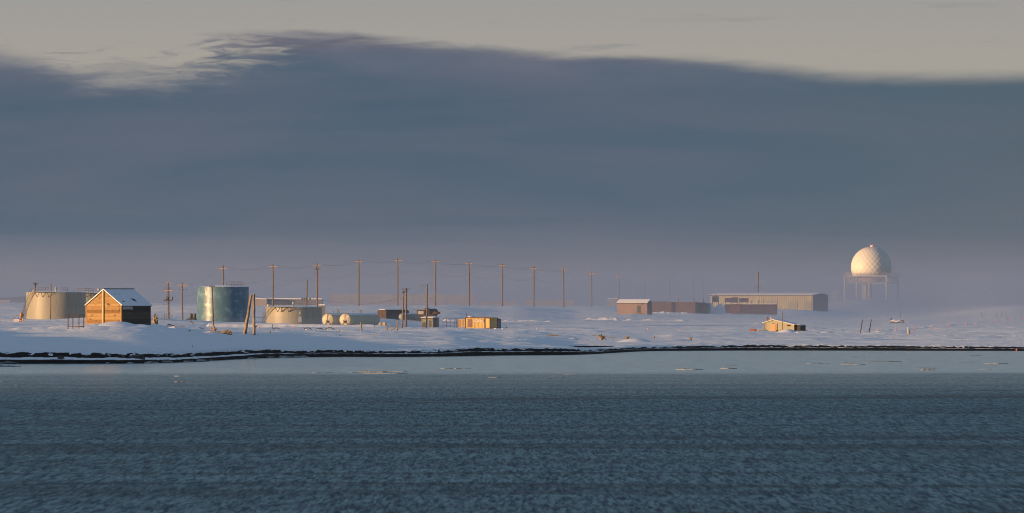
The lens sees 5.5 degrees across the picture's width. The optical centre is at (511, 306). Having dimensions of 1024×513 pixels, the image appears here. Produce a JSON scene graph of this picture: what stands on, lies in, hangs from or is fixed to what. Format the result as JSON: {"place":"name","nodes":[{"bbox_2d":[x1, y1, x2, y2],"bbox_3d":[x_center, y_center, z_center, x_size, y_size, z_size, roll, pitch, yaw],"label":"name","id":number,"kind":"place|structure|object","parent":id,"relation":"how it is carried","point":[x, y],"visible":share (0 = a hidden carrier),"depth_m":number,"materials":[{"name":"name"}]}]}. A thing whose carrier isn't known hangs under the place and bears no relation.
{"place":"outdoors","nodes":[
{"label":"outdoors","id":0,"kind":"place"},
{"bbox_2d":[364,373,407,373],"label":"ice floe","id":1,"kind":"object","parent":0,"point":[385,373],"visible":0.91,"depth_m":950.38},
{"bbox_2d":[0,350,1023,512],"bbox_3d":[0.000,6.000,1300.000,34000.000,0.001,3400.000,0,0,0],"label":"water","id":2,"kind":"structure","parent":0,"point":[790,431],"depth_m":499.48,"materials":[{"name":"blue liquid"}]},
{"bbox_2d":[0,361,18,363],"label":"shore ice","id":3,"kind":"structure","parent":2,"relation":"on","point":[7,362],"depth_m":1112.20,"materials":[{"name":"grey ice"}]},
{"bbox_2d":[279,356,295,357],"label":"shore ice","id":4,"kind":"structure","parent":2,"relation":"on","point":[287,356],"depth_m":1248.70,"materials":[{"name":"white ice"}]},
{"bbox_2d":[357,370,390,371],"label":"ice floe","id":5,"kind":"object","parent":2,"relation":"on","point":[373,371],"visible":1,"depth_m":972.04,"materials":[{"name":"white ice"}]},
{"bbox_2d":[440,368,470,368],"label":"ice floe","id":6,"kind":"object","parent":2,"relation":"on","point":[455,368],"visible":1,"depth_m":1029.01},
{"bbox_2d":[676,368,703,369],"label":"ice floe","id":7,"kind":"object","parent":2,"relation":"on","point":[689,369],"visible":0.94,"depth_m":1010.43,"materials":[{"name":"white ice"}]},
{"bbox_2d":[867,361,901,361],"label":"ice floe","id":8,"kind":"object","parent":2,"relation":"on","point":[884,361],"visible":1,"depth_m":1159.11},
{"bbox_2d":[0,299,1023,363],"bbox_3d":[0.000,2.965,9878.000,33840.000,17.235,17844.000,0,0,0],"label":"snow ground","id":9,"kind":"structure","parent":0,"point":[46,341],"depth_m":1536.97,"materials":[{"name":"white snow"}]},
{"bbox_2d":[0,300,10,302],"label":"service building","id":10,"kind":"structure","parent":9,"relation":"on","point":[5,301],"depth_m":3950.00,"materials":[{"name":"white metal"}]},
{"bbox_2d":[0,296,25,302],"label":"service building","id":11,"kind":"structure","parent":9,"relation":"on","point":[18,299],"depth_m":4200.00,"materials":[{"name":"grey"}]},
{"bbox_2d":[0,319,85,320],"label":"snow bank","id":12,"kind":"structure","parent":9,"relation":"on","point":[44,320],"depth_m":2234.69,"materials":[{"name":"white snow"}]},
{"bbox_2d":[50,283,50,318],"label":"utility pole","id":13,"kind":"object","parent":9,"relation":"on","point":[50,300],"visible":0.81,"depth_m":2239.88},
{"bbox_2d":[22,287,85,318],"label":"fuel tank","id":14,"kind":"object","parent":9,"relation":"on","point":[64,304],"visible":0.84,"depth_m":2284.53,"materials":[{"name":"metal"}]},
{"bbox_2d":[68,315,83,328],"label":"rack frame","id":15,"kind":"object","parent":9,"relation":"on","point":[72,326],"visible":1,"depth_m":1274.75,"materials":[{"name":"metal"}]},
{"bbox_2d":[77,288,99,302],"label":"fuel tank","id":16,"kind":"object","parent":9,"relation":"on","point":[90,294],"visible":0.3,"depth_m":2434.22,"materials":[{"name":"metal"}]},
{"bbox_2d":[99,321,135,326],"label":"snow drift","id":17,"kind":"object","parent":9,"relation":"on","point":[119,324],"visible":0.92,"depth_m":1286.96,"materials":[{"name":"white snow"}]},
{"bbox_2d":[85,288,151,324],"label":"wooden hut","id":18,"kind":"object","parent":9,"relation":"on","point":[128,305],"visible":0.88,"depth_m":1300.17,"materials":[{"name":"wood"}]},
{"bbox_2d":[130,355,138,358],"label":"beach rock","id":19,"kind":"object","parent":9,"relation":"on","point":[135,356],"visible":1,"depth_m":1124.62,"materials":[{"name":"stone"}]},
{"bbox_2d":[152,314,157,323],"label":"root stump","id":20,"kind":"object","parent":9,"relation":"on","point":[155,320],"visible":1,"depth_m":1329.82,"materials":[{"name":"brown wood"}]},
{"bbox_2d":[163,282,172,318],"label":"utility pole","id":21,"kind":"object","parent":9,"relation":"on","point":[167,296],"visible":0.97,"depth_m":2319.79,"materials":[{"name":"brown wood"}]},
{"bbox_2d":[165,324,175,328],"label":"snow drift","id":22,"kind":"object","parent":9,"relation":"on","point":[170,326],"visible":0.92,"depth_m":1296.30,"materials":[{"name":"white snow"}]},
{"bbox_2d":[177,282,186,319],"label":"utility pole","id":23,"kind":"object","parent":9,"relation":"on","point":[182,298],"visible":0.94,"depth_m":2329.84,"materials":[{"name":"brown wood"}]},
{"bbox_2d":[209,285,214,321],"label":"utility pole","id":24,"kind":"object","parent":9,"relation":"on","point":[212,303],"visible":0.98,"depth_m":2254.86,"materials":[{"name":"brown wood"}]},
{"bbox_2d":[211,319,216,331],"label":"driftwood log","id":25,"kind":"object","parent":9,"relation":"on","point":[213,328],"visible":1,"depth_m":1285.93,"materials":[{"name":"brown wood"}]},
{"bbox_2d":[197,282,248,321],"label":"fuel tank","id":26,"kind":"object","parent":9,"relation":"on","point":[230,302],"visible":0.93,"depth_m":2317.15,"materials":[{"name":"teal metal"}]},
{"bbox_2d":[218,264,227,284],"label":"utility pole","id":27,"kind":"object","parent":9,"relation":"on","point":[223,268],"visible":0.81,"depth_m":2599.83,"materials":[{"name":"brown wood"}]},
{"bbox_2d":[243,295,252,333],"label":"driftwood pole","id":28,"kind":"object","parent":9,"relation":"on","point":[247,318],"visible":1,"depth_m":1287.86,"materials":[{"name":"brown wood"}]},
{"bbox_2d":[252,294,257,334],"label":"driftwood pole","id":29,"kind":"object","parent":9,"relation":"on","point":[254,327],"visible":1,"depth_m":1289.88,"materials":[{"name":"brown wood"}]},
{"bbox_2d":[255,298,266,305],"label":"service building","id":30,"kind":"structure","parent":9,"relation":"on","point":[260,301],"depth_m":3000.00,"materials":[{"name":"white metal"}]},
{"bbox_2d":[269,264,277,306],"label":"utility pole","id":31,"kind":"object","parent":9,"relation":"on","point":[273,285],"visible":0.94,"depth_m":2699.86,"materials":[{"name":"brown wood"}]},
{"bbox_2d":[262,302,321,323],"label":"fuel tank","id":32,"kind":"object","parent":9,"relation":"on","point":[293,314],"visible":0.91,"depth_m":2284.91,"materials":[{"name":"metal"}]},
{"bbox_2d":[267,298,322,305],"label":"service building","id":33,"kind":"structure","parent":9,"relation":"on","point":[302,302],"depth_m":3003.00,"materials":[{"name":"grey metal"}]},
{"bbox_2d":[206,323,386,327],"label":"snow bank","id":34,"kind":"structure","parent":9,"relation":"on","point":[233,325],"depth_m":2179.02,"materials":[{"name":"white snow"}]},
{"bbox_2d":[301,280,310,305],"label":"utility pole","id":35,"kind":"object","parent":9,"relation":"on","point":[306,298],"visible":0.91,"depth_m":2349.86,"materials":[{"name":"brown wood"}]},
{"bbox_2d":[314,263,318,306],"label":"utility pole","id":36,"kind":"object","parent":9,"relation":"on","point":[317,276],"visible":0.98,"depth_m":2779.85,"materials":[{"name":"brown wood"}]},
{"bbox_2d":[319,304,324,315],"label":"storage shed","id":37,"kind":"structure","parent":9,"relation":"on","point":[323,308],"depth_m":2480.00,"materials":[{"name":"white metal"}]},
{"bbox_2d":[322,308,342,324],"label":"horizontal tank","id":38,"kind":"object","parent":9,"relation":"on","point":[333,318],"visible":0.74,"depth_m":2236.17,"materials":[{"name":"white metal"}]},
{"bbox_2d":[355,260,362,305],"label":"utility pole","id":39,"kind":"object","parent":9,"relation":"on","point":[358,261],"visible":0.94,"depth_m":2849.83,"materials":[{"name":"brown wood"}]},
{"bbox_2d":[340,308,379,324],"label":"horizontal tank","id":40,"kind":"object","parent":9,"relation":"on","point":[357,318],"visible":0.86,"depth_m":2226.83,"materials":[{"name":"white metal"}]},
{"bbox_2d":[330,294,445,304],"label":"snow fence","id":41,"kind":"object","parent":9,"relation":"on","point":[375,298],"visible":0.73,"depth_m":3599.97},
{"bbox_2d":[377,309,408,319],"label":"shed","id":42,"kind":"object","parent":9,"relation":"on","point":[389,313],"visible":0.69,"depth_m":2441.70,"materials":[{"name":"brown metal"}]},
{"bbox_2d":[394,257,401,305],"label":"utility pole","id":43,"kind":"object","parent":9,"relation":"on","point":[397,278],"visible":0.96,"depth_m":2889.80,"materials":[{"name":"brown wood"}]},
{"bbox_2d":[401,291,404,327],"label":"lamp post","id":44,"kind":"object","parent":9,"relation":"on","point":[403,292],"visible":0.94,"depth_m":2179.88,"materials":[{"name":"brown metal"}]},
{"bbox_2d":[404,288,409,326],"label":"utility pole","id":45,"kind":"object","parent":9,"relation":"on","point":[405,290],"visible":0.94,"depth_m":2259.81,"materials":[{"name":"wood"}]},
{"bbox_2d":[399,313,417,320],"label":"storage tank","id":46,"kind":"object","parent":9,"relation":"on","point":[412,316],"visible":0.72,"depth_m":2423.06,"materials":[{"name":"grey metal"}]},
{"bbox_2d":[421,284,427,327],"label":"lamp post","id":47,"kind":"object","parent":9,"relation":"on","point":[426,304],"visible":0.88,"depth_m":2249.88,"materials":[{"name":"brown metal"}]},
{"bbox_2d":[412,309,439,320],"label":"tracked machine","id":48,"kind":"object","parent":9,"relation":"on","point":[421,313],"visible":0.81,"depth_m":2420.13,"materials":[{"name":"metal"}]},
{"bbox_2d":[420,316,439,326],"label":"service shed","id":49,"kind":"structure","parent":9,"relation":"on","point":[432,321],"depth_m":2290.86,"materials":[{"name":"white paint"}]},
{"bbox_2d":[425,308,437,314],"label":"storage tank","id":50,"kind":"object","parent":9,"relation":"on","point":[431,311],"visible":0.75,"depth_m":2440.58,"materials":[{"name":"brown metal"}]},
{"bbox_2d":[431,260,438,305],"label":"utility pole","id":51,"kind":"object","parent":9,"relation":"on","point":[435,282],"visible":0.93,"depth_m":2919.80,"materials":[{"name":"brown wood"}]},
{"bbox_2d":[458,319,464,327],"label":"shipping container","id":52,"kind":"object","parent":9,"relation":"on","point":[461,322],"visible":0.32,"depth_m":2210.35,"materials":[{"name":"orange metal"}]},
{"bbox_2d":[448,297,474,302],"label":"snow fence","id":53,"kind":"object","parent":9,"relation":"on","point":[458,299],"visible":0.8,"depth_m":3619.97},
{"bbox_2d":[465,262,472,305],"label":"utility pole","id":54,"kind":"object","parent":9,"relation":"on","point":[468,264],"visible":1,"depth_m":2959.84,"materials":[{"name":"brown wood"}]},
{"bbox_2d":[465,317,489,327],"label":"shipping container","id":55,"kind":"object","parent":9,"relation":"on","point":[474,322],"visible":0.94,"depth_m":2180.93,"materials":[{"name":"metal"}]},
{"bbox_2d":[468,319,471,326],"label":"door","id":56,"kind":"structure","parent":55,"relation":"in","point":[469,320],"depth_m":2181.36,"materials":[{"name":"brown metal"}]},
{"bbox_2d":[485,318,497,328],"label":"shipping container","id":57,"kind":"object","parent":9,"relation":"on","point":[490,323],"visible":1,"depth_m":2171.70,"materials":[{"name":"green metal"}]},
{"bbox_2d":[498,264,505,305],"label":"utility pole","id":58,"kind":"object","parent":9,"relation":"on","point":[502,265],"visible":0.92,"depth_m":2999.80,"materials":[{"name":"brown wood"}]},
{"bbox_2d":[503,320,552,321],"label":"snow berm","id":59,"kind":"structure","parent":9,"relation":"on","point":[526,320],"depth_m":2519.27,"materials":[{"name":"white snow"}]},
{"bbox_2d":[530,265,536,306],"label":"utility pole","id":60,"kind":"object","parent":9,"relation":"on","point":[533,268],"visible":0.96,"depth_m":3079.81,"materials":[{"name":"brown wood"}]},
{"bbox_2d":[524,300,572,306],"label":"building","id":61,"kind":"structure","parent":9,"relation":"on","point":[548,302],"depth_m":3699.97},
{"bbox_2d":[560,267,563,306],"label":"utility pole","id":62,"kind":"object","parent":9,"relation":"on","point":[563,286],"visible":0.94,"depth_m":3299.78,"materials":[{"name":"brown wood"}]},
{"bbox_2d":[588,271,594,306],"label":"utility pole","id":63,"kind":"object","parent":9,"relation":"on","point":[591,273],"visible":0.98,"depth_m":3599.75,"materials":[{"name":"brown wood"}]},
{"bbox_2d":[585,317,620,320],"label":"snow berm","id":64,"kind":"structure","parent":9,"relation":"on","point":[607,318],"depth_m":2609.12,"materials":[{"name":"white snow"}]},
{"bbox_2d":[608,298,617,305],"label":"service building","id":65,"kind":"structure","parent":9,"relation":"on","point":[612,301],"depth_m":4300.00,"materials":[{"name":"white metal"}]},
{"bbox_2d":[615,275,621,299],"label":"utility pole","id":66,"kind":"object","parent":9,"relation":"on","point":[618,276],"visible":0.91,"depth_m":3999.79,"materials":[{"name":"brown wood"}]},
{"bbox_2d":[616,299,652,314],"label":"red shed","id":67,"kind":"structure","parent":9,"relation":"on","point":[634,306],"depth_m":2861.93,"materials":[{"name":"metal"}]},
{"bbox_2d":[617,338,651,341],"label":"snow drift","id":68,"kind":"object","parent":9,"relation":"on","point":[635,340],"visible":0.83,"depth_m":1497.68,"materials":[{"name":"white snow"}]},
{"bbox_2d":[622,319,686,320],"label":"snow berm","id":69,"kind":"structure","parent":9,"relation":"on","point":[654,319],"depth_m":2615.21,"materials":[{"name":"white snow"}]},
{"bbox_2d":[653,311,689,313],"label":"snow berm","id":70,"kind":"structure","parent":9,"relation":"on","point":[672,312],"depth_m":2984.36,"materials":[{"name":"white snow"}]},
{"bbox_2d":[652,301,697,313],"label":"storage building","id":71,"kind":"structure","parent":9,"relation":"on","point":[678,307],"depth_m":3020.67,"materials":[{"name":"red"}]},
{"bbox_2d":[690,278,695,301],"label":"utility pole","id":72,"kind":"object","parent":9,"relation":"on","point":[693,290],"visible":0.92,"depth_m":4999.79,"materials":[{"name":"brown wood"}]},
{"bbox_2d":[698,302,704,313],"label":"storage building","id":73,"kind":"structure","parent":9,"relation":"on","point":[701,307],"depth_m":3030.11,"materials":[{"name":"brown metal"}]},
{"bbox_2d":[705,303,709,313],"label":"storage building","id":74,"kind":"structure","parent":9,"relation":"on","point":[707,307],"depth_m":3035.08,"materials":[{"name":"red"}]},
{"bbox_2d":[712,294,718,304],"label":"storage box","id":75,"kind":"object","parent":9,"relation":"on","point":[715,298],"visible":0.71,"depth_m":3320.00,"materials":[{"name":"grey metal"}]},
{"bbox_2d":[709,303,725,313],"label":"snow berm","id":76,"kind":"structure","parent":9,"relation":"on","point":[719,308],"depth_m":3039.03,"materials":[{"name":"white snow"}]},
{"bbox_2d":[731,295,737,303],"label":"storage box","id":77,"kind":"object","parent":9,"relation":"on","point":[734,299],"visible":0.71,"depth_m":3320.00,"materials":[{"name":"grey metal"}]},
{"bbox_2d":[730,305,740,313],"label":"container","id":78,"kind":"object","parent":9,"relation":"on","point":[735,309],"visible":0.71,"depth_m":3060.11,"materials":[{"name":"brown metal"}]},
{"bbox_2d":[739,298,748,303],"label":"storage box","id":79,"kind":"object","parent":9,"relation":"on","point":[744,300],"visible":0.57,"depth_m":3320.00,"materials":[{"name":"grey metal"}]},
{"bbox_2d":[724,304,776,314],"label":"container row","id":80,"kind":"object","parent":9,"relation":"on","point":[767,309],"visible":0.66,"depth_m":3080.38,"materials":[{"name":"brown metal"}]},
{"bbox_2d":[756,272,760,292],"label":"utility pole","id":81,"kind":"object","parent":9,"relation":"on","point":[757,287],"visible":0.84,"depth_m":3499.81,"materials":[{"name":"wood"}]},
{"bbox_2d":[709,293,828,311],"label":"long hall","id":82,"kind":"structure","parent":9,"relation":"on","point":[807,301],"depth_m":3405.62,"materials":[{"name":"beige metal"}]},
{"bbox_2d":[766,301,776,303],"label":"door","id":83,"kind":"structure","parent":82,"relation":"in","point":[767,302],"depth_m":3406.72,"materials":[{"name":"beige metal"}]},
{"bbox_2d":[789,301,797,307],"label":"door","id":84,"kind":"structure","parent":82,"relation":"in","point":[792,304],"depth_m":3402.56,"materials":[{"name":"beige metal"}]},
{"bbox_2d":[804,302,810,308],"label":"door","id":85,"kind":"structure","parent":82,"relation":"in","point":[807,305],"depth_m":3400.90,"materials":[{"name":"beige metal"}]},
{"bbox_2d":[762,316,805,330],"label":"house","id":86,"kind":"structure","parent":9,"relation":"on","point":[771,324],"depth_m":2001.20,"materials":[{"name":"beige"}]},
{"bbox_2d":[771,324,775,330],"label":"door","id":87,"kind":"structure","parent":86,"relation":"in","point":[773,326],"depth_m":2001.24,"materials":[{"name":"orange wood"}]},
{"bbox_2d":[779,329,795,332],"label":"snow drift","id":88,"kind":"object","parent":9,"relation":"on","point":[789,331],"visible":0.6,"depth_m":1938.24,"materials":[{"name":"white snow"}]},
{"bbox_2d":[844,245,898,300],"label":"radar tower","id":89,"kind":"structure","parent":9,"relation":"on","point":[871,264],"depth_m":4705.52,"materials":[{"name":"white paint"}]},
{"bbox_2d":[890,318,903,322],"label":"snowed in vehicle","id":90,"kind":"object","parent":9,"relation":"on","point":[896,321],"visible":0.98,"depth_m":2560.05,"materials":[{"name":"grey metal"}]},
{"bbox_2d":[0,0,1023,304],"label":"sky","id":91,"kind":"structure","parent":0,"point":[146,145],"materials":[{"name":"grey"}]},
{"bbox_2d":[574,345,613,347],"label":"gravel bar","id":92,"kind":"object","parent":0,"point":[593,346],"visible":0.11,"depth_m":1429.39,"materials":[{"name":"grey gravel"}]}
]}

